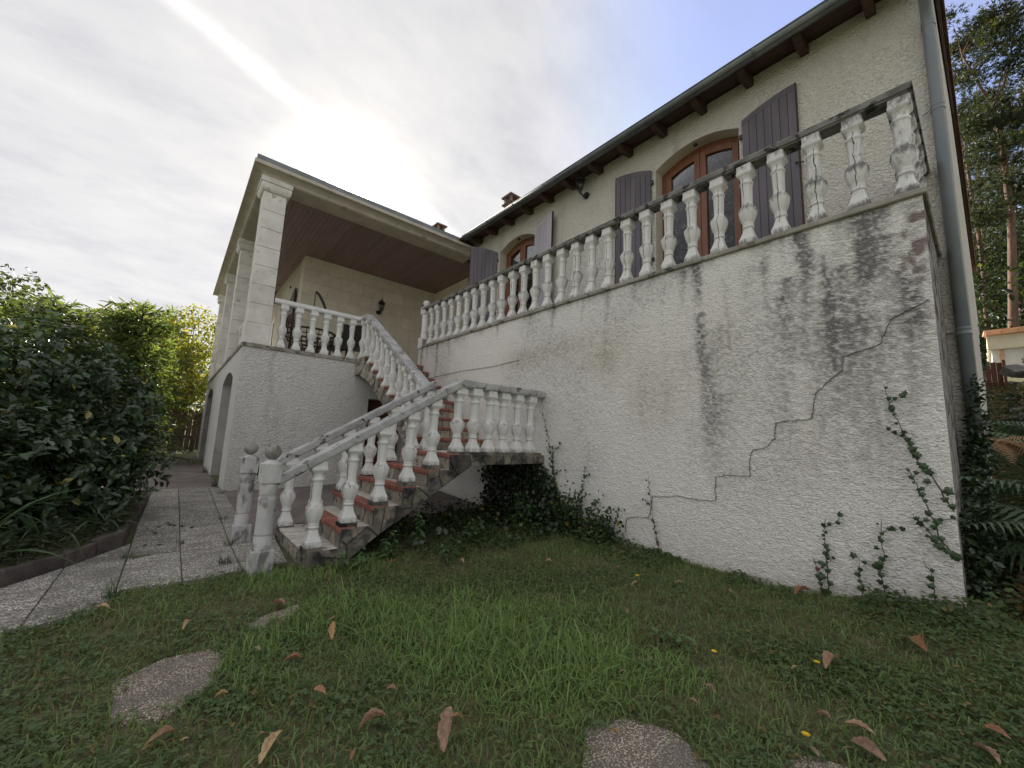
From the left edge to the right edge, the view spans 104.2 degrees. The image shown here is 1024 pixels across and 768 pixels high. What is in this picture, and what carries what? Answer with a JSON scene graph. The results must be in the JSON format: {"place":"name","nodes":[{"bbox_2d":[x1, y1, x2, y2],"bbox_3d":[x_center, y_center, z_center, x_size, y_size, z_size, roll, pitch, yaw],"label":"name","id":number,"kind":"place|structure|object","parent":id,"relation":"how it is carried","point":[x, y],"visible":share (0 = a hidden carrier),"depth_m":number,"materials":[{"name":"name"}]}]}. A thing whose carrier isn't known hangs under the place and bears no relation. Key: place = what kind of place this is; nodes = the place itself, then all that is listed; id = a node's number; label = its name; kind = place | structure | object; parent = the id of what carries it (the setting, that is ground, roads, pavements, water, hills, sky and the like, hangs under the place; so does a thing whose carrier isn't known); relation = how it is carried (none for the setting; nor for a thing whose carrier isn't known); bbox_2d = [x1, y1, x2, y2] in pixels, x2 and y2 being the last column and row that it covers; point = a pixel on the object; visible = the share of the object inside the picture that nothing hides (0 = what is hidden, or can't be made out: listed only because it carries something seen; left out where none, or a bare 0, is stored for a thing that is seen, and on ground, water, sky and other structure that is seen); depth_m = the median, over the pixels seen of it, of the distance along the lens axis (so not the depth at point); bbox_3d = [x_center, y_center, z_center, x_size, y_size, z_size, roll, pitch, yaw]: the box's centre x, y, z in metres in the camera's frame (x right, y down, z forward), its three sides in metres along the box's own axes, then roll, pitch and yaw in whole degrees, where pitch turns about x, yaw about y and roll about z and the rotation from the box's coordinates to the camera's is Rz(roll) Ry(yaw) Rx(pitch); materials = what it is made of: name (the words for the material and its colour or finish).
{"place":"outdoors","nodes":[
{"label":"outdoors","id":0,"kind":"place"},
{"bbox_2d":[46,457,217,490],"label":"driveway","id":1,"kind":"structure","parent":0,"point":[185,474],"depth_m":8.20,"materials":[{"name":"grey concrete"}]},
{"bbox_2d":[0,487,286,636],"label":"path","id":2,"kind":"structure","parent":0,"point":[35,600],"depth_m":3.46,"materials":[{"name":"concrete"}]},
{"bbox_2d":[94,572,130,600],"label":"grass tuft","id":3,"kind":"object","parent":2,"relation":"on","point":[109,594],"visible":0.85,"depth_m":2.74,"materials":[{"name":"green plant"}]},
{"bbox_2d":[216,553,232,564],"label":"grass tuft","id":4,"kind":"object","parent":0,"point":[224,561],"visible":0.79,"depth_m":3.49,"materials":[{"name":"green plant"}]},
{"bbox_2d":[224,482,479,535],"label":"terrace paving","id":5,"kind":"structure","parent":0,"point":[302,498],"depth_m":6.27,"materials":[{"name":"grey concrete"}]},
{"bbox_2d":[0,376,1023,767],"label":"ground","id":6,"kind":"structure","parent":0,"point":[376,728],"depth_m":2.00,"materials":[{"name":"plant"}]},
{"bbox_2d":[0,263,82,368],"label":"broadleaf tree","id":7,"kind":"object","parent":6,"relation":"on","point":[23,287],"visible":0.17,"depth_m":11.26,"materials":[{"name":"green plant"}]},
{"bbox_2d":[0,490,141,567],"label":"bed soil","id":8,"kind":"structure","parent":6,"relation":"on","point":[55,550],"depth_m":3.56,"materials":[{"name":"soil"}]},
{"bbox_2d":[0,495,99,551],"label":"strap leaf plant","id":9,"kind":"object","parent":8,"relation":"on","point":[45,539],"visible":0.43,"depth_m":3.41,"materials":[{"name":"plant"}]},
{"bbox_2d":[0,488,113,571],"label":"strap leaf plant","id":10,"kind":"object","parent":8,"relation":"on","point":[3,539],"visible":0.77,"depth_m":3.09,"materials":[{"name":"plant"}]},
{"bbox_2d":[0,503,133,556],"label":"strap leaf plant","id":11,"kind":"object","parent":8,"relation":"on","point":[33,529],"visible":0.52,"depth_m":3.35,"materials":[{"name":"plant"}]},
{"bbox_2d":[0,503,137,565],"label":"bed weeds","id":12,"kind":"object","parent":8,"relation":"on","point":[80,535],"visible":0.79,"depth_m":3.44,"materials":[{"name":"green plant"}]},
{"bbox_2d":[0,305,177,540],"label":"shrub","id":13,"kind":"object","parent":8,"relation":"on","point":[92,452],"visible":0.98,"depth_m":4.29,"materials":[{"name":"green plant"}]},
{"bbox_2d":[18,494,160,544],"bbox_3d":[-4.027,1.342,3.924,1.038,0.427,1.016,1,-8,9],"label":"strap leaf plant","id":14,"kind":"object","parent":8,"relation":"on","point":[94,516],"visible":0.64,"depth_m":3.90,"materials":[{"name":"plant"}]},
{"bbox_2d":[0,494,148,587],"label":"garden kerb","id":15,"kind":"structure","parent":6,"relation":"on","point":[20,572],"depth_m":3.32,"materials":[{"name":"concrete"}]},
{"bbox_2d":[0,287,159,455],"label":"feathery tree","id":16,"kind":"object","parent":6,"relation":"on","point":[88,319],"visible":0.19,"depth_m":9.66,"materials":[{"name":"green plant"}]},
{"bbox_2d":[44,297,205,464],"bbox_3d":[-10.051,-0.025,10.586,3.587,4.396,3.289,9,-10,-40],"label":"feathery tree","id":17,"kind":"object","parent":6,"relation":"on","point":[143,356],"visible":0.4,"depth_m":10.49,"materials":[{"name":"green plant"}]},
{"bbox_2d":[80,297,183,444],"bbox_3d":[-11.230,-0.275,11.178,3.215,4.567,2.809,1,-8,11],"label":"feathery tree","id":18,"kind":"object","parent":6,"relation":"on","point":[129,306],"visible":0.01,"depth_m":11.18,"materials":[{"name":"green plant"}]},
{"bbox_2d":[68,303,216,446],"bbox_3d":[-13.651,-0.334,15.196,5.282,6.178,3.272,9,-10,-40],"label":"broadleaf tree","id":19,"kind":"object","parent":6,"relation":"on","point":[191,353],"visible":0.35,"depth_m":15.67,"materials":[{"name":"green plant"}]},
{"bbox_2d":[147,724,175,743],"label":"fallen leaf","id":20,"kind":"object","parent":6,"relation":"on","point":[165,729],"visible":1,"depth_m":1.51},
{"bbox_2d":[108,648,225,727],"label":"stepping slab","id":21,"kind":"structure","parent":6,"relation":"on","point":[167,679],"depth_m":1.86,"materials":[{"name":"concrete"}]},
{"bbox_2d":[152,408,202,451],"bbox_3d":[-14.880,1.367,13.041,7.700,1.646,0.087,9,-10,-40],"label":"board fence","id":22,"kind":"object","parent":6,"relation":"on","point":[194,433],"visible":0.21,"depth_m":15.11,"materials":[{"name":"brown wood"}]},
{"bbox_2d":[150,331,208,415],"bbox_3d":[-16.837,0.135,19.310,3.533,6.141,3.540,2,-8,0],"label":"broadleaf tree","id":23,"kind":"object","parent":6,"relation":"on","point":[198,402],"visible":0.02,"depth_m":19.75,"materials":[{"name":"green plant"}]},
{"bbox_2d":[239,604,298,632],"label":"stepping slab","id":24,"kind":"structure","parent":6,"relation":"on","point":[266,617],"depth_m":2.57,"materials":[{"name":"concrete"}]},
{"bbox_2d":[258,730,282,763],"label":"fallen leaf","id":25,"kind":"object","parent":6,"relation":"on","point":[268,742],"visible":1,"depth_m":1.49,"materials":[{"name":"plant"}]},
{"bbox_2d":[284,651,301,659],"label":"fallen leaf","id":26,"kind":"object","parent":6,"relation":"on","point":[295,654],"visible":0.99,"depth_m":2.07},
{"bbox_2d":[313,684,325,693],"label":"fallen leaf","id":27,"kind":"object","parent":6,"relation":"on","point":[320,687],"visible":1,"depth_m":1.83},
{"bbox_2d":[328,621,335,639],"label":"fallen leaf","id":28,"kind":"object","parent":6,"relation":"on","point":[332,630],"visible":1,"depth_m":2.31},
{"bbox_2d":[336,547,368,570],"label":"nettle plant","id":29,"kind":"object","parent":6,"relation":"on","point":[347,561],"visible":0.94,"depth_m":3.55,"materials":[{"name":"plant"}]},
{"bbox_2d":[358,708,385,729],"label":"fallen leaf","id":30,"kind":"object","parent":6,"relation":"on","point":[371,713],"visible":1,"depth_m":1.63,"materials":[{"name":"plant"}]},
{"bbox_2d":[373,530,403,558],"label":"nettle plant","id":31,"kind":"object","parent":6,"relation":"on","point":[386,546],"visible":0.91,"depth_m":3.88,"materials":[{"name":"plant"}]},
{"bbox_2d":[275,356,543,568],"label":"staircase","id":32,"kind":"structure","parent":6,"relation":"on","point":[373,522],"depth_m":4.42,"materials":[{"name":"stone"}]},
{"bbox_2d":[228,380,437,542],"bbox_3d":[-2.048,0.835,5.024,2.283,2.060,0.176,9,-10,-40],"label":"balustrade","id":33,"kind":"object","parent":32,"relation":"on","point":[241,525],"visible":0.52,"depth_m":4.60,"materials":[{"name":"stone"}]},
{"bbox_2d":[245,379,545,576],"bbox_3d":[-0.899,0.880,4.530,3.373,1.957,0.176,9,-10,-40],"label":"balustrade","id":34,"kind":"object","parent":32,"relation":"on","point":[273,475],"visible":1,"depth_m":4.13,"materials":[{"name":"stone"}]},
{"bbox_2d":[362,314,434,449],"bbox_3d":[-2.111,-0.233,6.957,0.175,2.601,2.981,9,-10,-40],"label":"balustrade","id":35,"kind":"object","parent":32,"relation":"on","point":[391,351],"visible":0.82,"depth_m":6.82,"materials":[{"name":"white stone"}]},
{"bbox_2d":[409,511,425,548],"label":"nettle plant","id":36,"kind":"object","parent":6,"relation":"on","point":[421,533],"visible":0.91,"depth_m":4.20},
{"bbox_2d":[437,706,453,751],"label":"fallen leaf","id":37,"kind":"object","parent":6,"relation":"on","point":[444,726],"visible":1,"depth_m":1.57,"materials":[{"name":"plant"}]},
{"bbox_2d":[460,516,482,539],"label":"nettle plant","id":38,"kind":"object","parent":6,"relation":"on","point":[472,528],"visible":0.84,"depth_m":4.54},
{"bbox_2d":[368,496,577,565],"bbox_3d":[-0.653,1.714,4.869,2.355,0.410,2.023,9,-10,-40],"label":"ground ivy","id":39,"kind":"object","parent":6,"relation":"on","point":[452,516],"visible":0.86,"depth_m":4.80,"materials":[{"name":"green plant"}]},
{"bbox_2d":[0,517,1023,767],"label":"clover","id":40,"kind":"object","parent":6,"relation":"on","point":[754,745],"visible":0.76,"depth_m":1.97,"materials":[{"name":"green plant"}]},
{"bbox_2d":[511,493,531,523],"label":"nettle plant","id":41,"kind":"object","parent":6,"relation":"on","point":[514,515],"visible":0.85,"depth_m":5.20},
{"bbox_2d":[477,461,569,529],"bbox_3d":[0.116,1.559,5.668,0.268,1.008,1.917,9,-10,-40],"label":"ivy cover","id":42,"kind":"object","parent":6,"relation":"on","point":[506,485],"visible":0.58,"depth_m":5.67,"materials":[{"name":"green plant"}]},
{"bbox_2d":[535,462,625,545],"bbox_3d":[0.748,1.443,4.881,0.293,0.918,1.420,9,-10,-40],"label":"ivy clump","id":43,"kind":"object","parent":6,"relation":"on","point":[576,522],"visible":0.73,"depth_m":4.74,"materials":[{"name":"green plant"}]},
{"bbox_2d":[197,0,993,613],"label":"house","id":44,"kind":"structure","parent":6,"relation":"on","point":[731,404],"depth_m":4.51,"materials":[{"name":"paint"}]},
{"bbox_2d":[269,315,274,345],"bbox_3d":[-8.376,-1.221,13.809,0.119,2.520,1.400,9,-10,-40],"label":"arched white door","id":45,"kind":"structure","parent":44,"relation":"in","point":[272,324],"depth_m":14.10,"materials":[{"name":"paint"}]},
{"bbox_2d":[273,298,366,358],"bbox_3d":[-3.714,-1.036,7.810,1.715,0.911,0.338,9,-10,-40],"label":"balustrade","id":46,"kind":"object","parent":44,"relation":"on","point":[300,309],"visible":0.95,"depth_m":7.80,"materials":[{"name":"white stone"}]},
{"bbox_2d":[315,291,326,308],"bbox_3d":[-4.767,-1.342,8.925,1.034,1.720,1.034,1,-8,12],"label":"egg chair stand","id":47,"kind":"object","parent":44,"relation":"on","point":[321,298],"visible":0.16,"depth_m":9.26,"materials":[{"name":"black metal"}]},
{"bbox_2d":[285,293,335,352],"bbox_3d":[-4.579,-1.405,9.092,1.078,1.462,1.078,9,-10,-40],"label":"hanging chair","id":48,"kind":"object","parent":47,"relation":"hanging from","point":[289,319],"visible":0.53,"depth_m":8.73,"materials":[{"name":"black wicker"}]},
{"bbox_2d":[316,332,346,354],"bbox_3d":[-4.152,-0.858,9.288,0.600,0.926,0.631,-2,-9,28],"label":"terrace chair","id":49,"kind":"object","parent":44,"relation":"on","point":[331,347],"visible":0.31,"depth_m":9.14,"materials":[{"name":"black plastic"}]},
{"bbox_2d":[340,324,361,355],"bbox_3d":[-3.666,-0.844,9.241,0.596,0.926,0.632,4,-8,-9],"label":"terrace chair","id":50,"kind":"object","parent":44,"relation":"on","point":[357,334],"visible":0.38,"depth_m":9.03,"materials":[{"name":"black plastic"}]},
{"bbox_2d":[362,400,397,467],"bbox_3d":[-2.865,1.293,8.591,0.780,1.840,0.040,9,-10,-40],"label":"cellar door","id":51,"kind":"structure","parent":44,"relation":"in","point":[372,405],"depth_m":8.54,"materials":[{"name":"brown wood"}]},
{"bbox_2d":[376,298,384,314],"bbox_3d":[-3.872,-2.305,11.754,0.225,0.478,0.307,9,-10,-40],"label":"wall lantern","id":52,"kind":"object","parent":44,"relation":"attached to","point":[381,302],"depth_m":11.72,"materials":[{"name":"black metal"}]},
{"bbox_2d":[504,237,534,316],"bbox_3d":[0.219,-1.819,8.949,0.072,2.995,1.190,9,-10,-40],"label":"french door","id":53,"kind":"structure","parent":44,"relation":"in","point":[523,250],"depth_m":9.09,"materials":[{"name":"brown wood"}]},
{"bbox_2d":[542,411,559,515],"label":"ivy vine","id":54,"kind":"object","parent":44,"relation":"attached to","point":[555,473],"visible":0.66,"depth_m":5.36,"materials":[{"name":"green plant"}]},
{"bbox_2d":[550,442,560,499],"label":"ivy vine","id":55,"kind":"object","parent":44,"relation":"attached to","point":[553,481],"visible":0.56,"depth_m":5.33,"materials":[{"name":"green plant"}]},
{"bbox_2d":[574,173,589,198],"bbox_3d":[1.298,-3.717,7.419,0.307,0.455,0.185,9,-10,-40],"label":"wall lantern","id":56,"kind":"object","parent":44,"relation":"attached to","point":[580,179],"depth_m":7.39,"materials":[{"name":"black metal"}]},
{"bbox_2d":[575,465,589,526],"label":"ivy vine","id":57,"kind":"object","parent":44,"relation":"attached to","point":[585,476],"visible":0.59,"depth_m":4.92,"materials":[{"name":"green plant"}]},
{"bbox_2d":[642,479,660,555],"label":"ivy vine","id":58,"kind":"object","parent":44,"relation":"attached to","point":[655,532],"visible":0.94,"depth_m":4.17,"materials":[{"name":"green plant"}]},
{"bbox_2d":[418,80,931,348],"bbox_3d":[1.018,-1.554,6.440,1.462,1.113,7.909,9,-10,-40],"label":"balustrade","id":59,"kind":"object","parent":44,"relation":"on","point":[909,163],"visible":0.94,"depth_m":4.12,"materials":[{"name":"white stone"}]},
{"bbox_2d":[662,136,742,264],"bbox_3d":[2.838,-2.127,5.909,0.109,2.995,1.238,9,-10,-40],"label":"french door","id":60,"kind":"structure","parent":44,"relation":"in","point":[721,153],"depth_m":5.93,"materials":[{"name":"brown wood"}]},
{"bbox_2d":[812,556,835,592],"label":"ivy vine","id":61,"kind":"object","parent":44,"relation":"attached to","point":[820,583],"visible":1,"depth_m":3.08,"materials":[{"name":"green plant"}]},
{"bbox_2d":[817,511,843,595],"bbox_3d":[2.436,1.292,3.043,0.042,0.645,0.183,9,-10,-40],"label":"ivy vine","id":62,"kind":"object","parent":44,"relation":"attached to","point":[827,591],"visible":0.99,"depth_m":3.06,"materials":[{"name":"green plant"}]},
{"bbox_2d":[854,564,865,596],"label":"ivy vine","id":63,"kind":"object","parent":44,"relation":"attached to","point":[860,581],"visible":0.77,"depth_m":2.91,"materials":[{"name":"green plant"}]},
{"bbox_2d":[850,520,905,598],"bbox_3d":[2.612,1.266,2.842,0.038,0.577,0.320,9,-10,-40],"label":"ivy vine","id":64,"kind":"object","parent":44,"relation":"attached to","point":[878,565],"visible":0.91,"depth_m":2.83,"materials":[{"name":"green plant"}]},
{"bbox_2d":[884,386,956,510],"bbox_3d":[2.810,0.422,2.761,0.040,0.852,0.310,9,-10,-40],"label":"ivy vine","id":65,"kind":"object","parent":44,"relation":"attached to","point":[916,455],"visible":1,"depth_m":2.76,"materials":[{"name":"green plant"}]},
{"bbox_2d":[923,561,938,602],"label":"ivy vine","id":66,"kind":"object","parent":44,"relation":"attached to","point":[931,579],"visible":0.8,"depth_m":2.64,"materials":[{"name":"green plant"}]},
{"bbox_2d":[906,467,967,560],"bbox_3d":[2.834,0.855,2.656,0.034,0.593,0.267,9,-10,-40],"label":"ivy vine","id":67,"kind":"object","parent":44,"relation":"attached to","point":[937,521],"visible":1,"depth_m":2.67,"materials":[{"name":"green plant"}]},
{"bbox_2d":[912,514,963,561],"bbox_3d":[2.821,1.019,2.646,0.028,0.265,0.223,9,-10,-40],"label":"ivy vine","id":68,"kind":"object","parent":44,"relation":"attached to","point":[934,539],"visible":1,"depth_m":2.65,"materials":[{"name":"green plant"}]},
{"bbox_2d":[978,324,988,380],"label":"climbing plant","id":69,"kind":"object","parent":44,"relation":"attached to","point":[984,358],"visible":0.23,"depth_m":7.24,"materials":[{"name":"green plant"}]},
{"bbox_2d":[957,373,1023,602],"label":"ivy bush","id":70,"kind":"object","parent":44,"relation":"attached to","point":[978,439],"visible":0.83,"depth_m":2.96,"materials":[{"name":"green plant"}]},
{"bbox_2d":[582,718,708,767],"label":"stepping slab","id":71,"kind":"structure","parent":6,"relation":"on","point":[636,745],"depth_m":1.59,"materials":[{"name":"concrete"}]},
{"bbox_2d":[648,625,695,654],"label":"nettle plant","id":72,"kind":"object","parent":6,"relation":"on","point":[653,630],"visible":0.88,"depth_m":2.33,"materials":[{"name":"plant"}]},
{"bbox_2d":[560,524,1020,638],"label":"wall foot weeds","id":73,"kind":"object","parent":6,"relation":"on","point":[939,606],"depth_m":2.59,"materials":[{"name":"green plant"}]},
{"bbox_2d":[794,585,809,594],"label":"fallen leaf","id":74,"kind":"object","parent":6,"relation":"on","point":[798,588],"visible":1,"depth_m":3.01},
{"bbox_2d":[801,731,809,767],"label":"yellow flower","id":75,"kind":"object","parent":6,"relation":"on","point":[805,733],"visible":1,"depth_m":1.51,"materials":[{"name":"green plant"}]},
{"bbox_2d":[779,755,846,767],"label":"stepping slab","id":76,"kind":"structure","parent":6,"relation":"on","point":[814,763],"depth_m":1.53,"materials":[{"name":"concrete"}]},
{"bbox_2d":[815,709,831,720],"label":"fallen leaf","id":77,"kind":"object","parent":6,"relation":"on","point":[826,713],"visible":1,"depth_m":1.74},
{"bbox_2d":[822,650,838,668],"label":"fallen leaf","id":78,"kind":"object","parent":6,"relation":"on","point":[828,656],"visible":1,"depth_m":2.07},
{"bbox_2d":[844,718,875,734],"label":"fallen leaf","id":79,"kind":"object","parent":6,"relation":"on","point":[856,722],"visible":1,"depth_m":1.67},
{"bbox_2d":[848,736,886,760],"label":"fallen leaf","id":80,"kind":"object","parent":6,"relation":"on","point":[867,743],"visible":1,"depth_m":1.55,"materials":[{"name":"plant"}]},
{"bbox_2d":[905,634,926,651],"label":"fallen leaf","id":81,"kind":"object","parent":6,"relation":"on","point":[918,640],"visible":1,"depth_m":2.13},
{"bbox_2d":[945,0,1023,327],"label":"pine tree","id":82,"kind":"object","parent":6,"relation":"on","point":[993,22],"visible":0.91,"depth_m":16.45,"materials":[{"name":"green plant"}]},
{"bbox_2d":[973,740,1000,764],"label":"fallen leaf","id":83,"kind":"object","parent":6,"relation":"on","point":[993,753],"visible":1,"depth_m":1.51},
{"bbox_2d":[959,122,1018,326],"bbox_3d":[30.009,-9.214,25.449,6.097,19.005,5.139,9,-10,-40],"label":"pine tree","id":84,"kind":"object","parent":6,"relation":"on","point":[985,227],"visible":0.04,"depth_m":25.41,"materials":[{"name":"green plant"}]},
{"bbox_2d":[956,64,1023,340],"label":"pine tree","id":85,"kind":"object","parent":6,"relation":"on","point":[980,237],"visible":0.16,"depth_m":19.82,"materials":[{"name":"green plant"}]},
{"bbox_2d":[959,496,1023,576],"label":"bracken fern","id":86,"kind":"object","parent":6,"relation":"on","point":[1014,550],"visible":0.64,"depth_m":2.83,"materials":[{"name":"plant"}]},
{"bbox_2d":[959,471,1023,540],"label":"bracken fern","id":87,"kind":"object","parent":6,"relation":"on","point":[1019,489],"visible":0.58,"depth_m":3.11,"materials":[{"name":"plant"}]},
{"bbox_2d":[962,103,1023,326],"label":"pine tree","id":88,"kind":"object","parent":6,"relation":"on","point":[1020,241],"visible":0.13,"depth_m":21.46,"materials":[{"name":"green plant"}]},
{"bbox_2d":[966,152,1023,374],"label":"understorey","id":89,"kind":"object","parent":6,"relation":"on","point":[1002,301],"visible":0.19,"depth_m":18.58,"materials":[{"name":"green plant"}]},
{"bbox_2d":[966,83,1023,254],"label":"pine tree","id":90,"kind":"object","parent":6,"relation":"on","point":[1013,169],"visible":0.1,"depth_m":23.65,"materials":[{"name":"green plant"}]},
{"bbox_2d":[984,360,1008,388],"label":"wooden gate","id":91,"kind":"structure","parent":6,"relation":"on","point":[993,372],"depth_m":8.98,"materials":[{"name":"brown wood"}]},
{"bbox_2d":[984,723,1010,738],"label":"fallen leaf","id":92,"kind":"object","parent":6,"relation":"on","point":[996,728],"visible":1,"depth_m":1.60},
{"bbox_2d":[972,86,1023,273],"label":"pine tree","id":93,"kind":"object","parent":6,"relation":"on","point":[998,168],"visible":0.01,"depth_m":27.41,"materials":[{"name":"green plant"}]},
{"bbox_2d":[980,44,1023,264],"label":"pine tree","id":94,"kind":"object","parent":6,"relation":"on","point":[1019,87],"visible":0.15,"depth_m":19.19,"materials":[{"name":"green plant"}]},
{"bbox_2d":[982,326,1023,375],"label":"outbuilding","id":95,"kind":"structure","parent":6,"relation":"on","point":[1006,345],"depth_m":10.76,"materials":[{"name":"paint"}]},
{"bbox_2d":[985,431,1023,470],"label":"bracken fern","id":96,"kind":"object","parent":6,"relation":"on","point":[1020,458],"visible":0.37,"depth_m":3.73,"materials":[{"name":"plant"}]},
{"bbox_2d":[986,381,1023,619],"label":"bank cover","id":97,"kind":"object","parent":6,"relation":"on","point":[1018,583],"visible":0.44,"depth_m":4.10,"materials":[{"name":"green plant"}]},
{"bbox_2d":[987,421,1023,455],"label":"bracken fern","id":98,"kind":"object","parent":97,"relation":"on","point":[1016,430],"visible":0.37,"depth_m":4.65,"materials":[{"name":"plant"}]},
{"bbox_2d":[991,436,1023,462],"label":"withered fern","id":99,"kind":"object","parent":6,"relation":"on","point":[1002,444],"visible":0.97,"depth_m":3.45,"materials":[{"name":"plant"}]},
{"bbox_2d":[997,357,1023,508],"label":"scrub","id":100,"kind":"object","parent":6,"relation":"on","point":[1019,398],"visible":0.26,"depth_m":6.79,"materials":[{"name":"green plant"}]},
{"bbox_2d":[1003,381,1023,421],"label":"rubble bank","id":101,"kind":"structure","parent":6,"relation":"on","point":[1018,408],"depth_m":6.74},
{"bbox_2d":[998,364,1023,377],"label":"rock","id":102,"kind":"object","parent":101,"relation":"on","point":[1014,371],"visible":1,"depth_m":8.22,"materials":[{"name":"stone"}]},
{"bbox_2d":[0,0,1023,410],"label":"sky","id":103,"kind":"structure","parent":0,"point":[132,132],"materials":[{"name":"white"}]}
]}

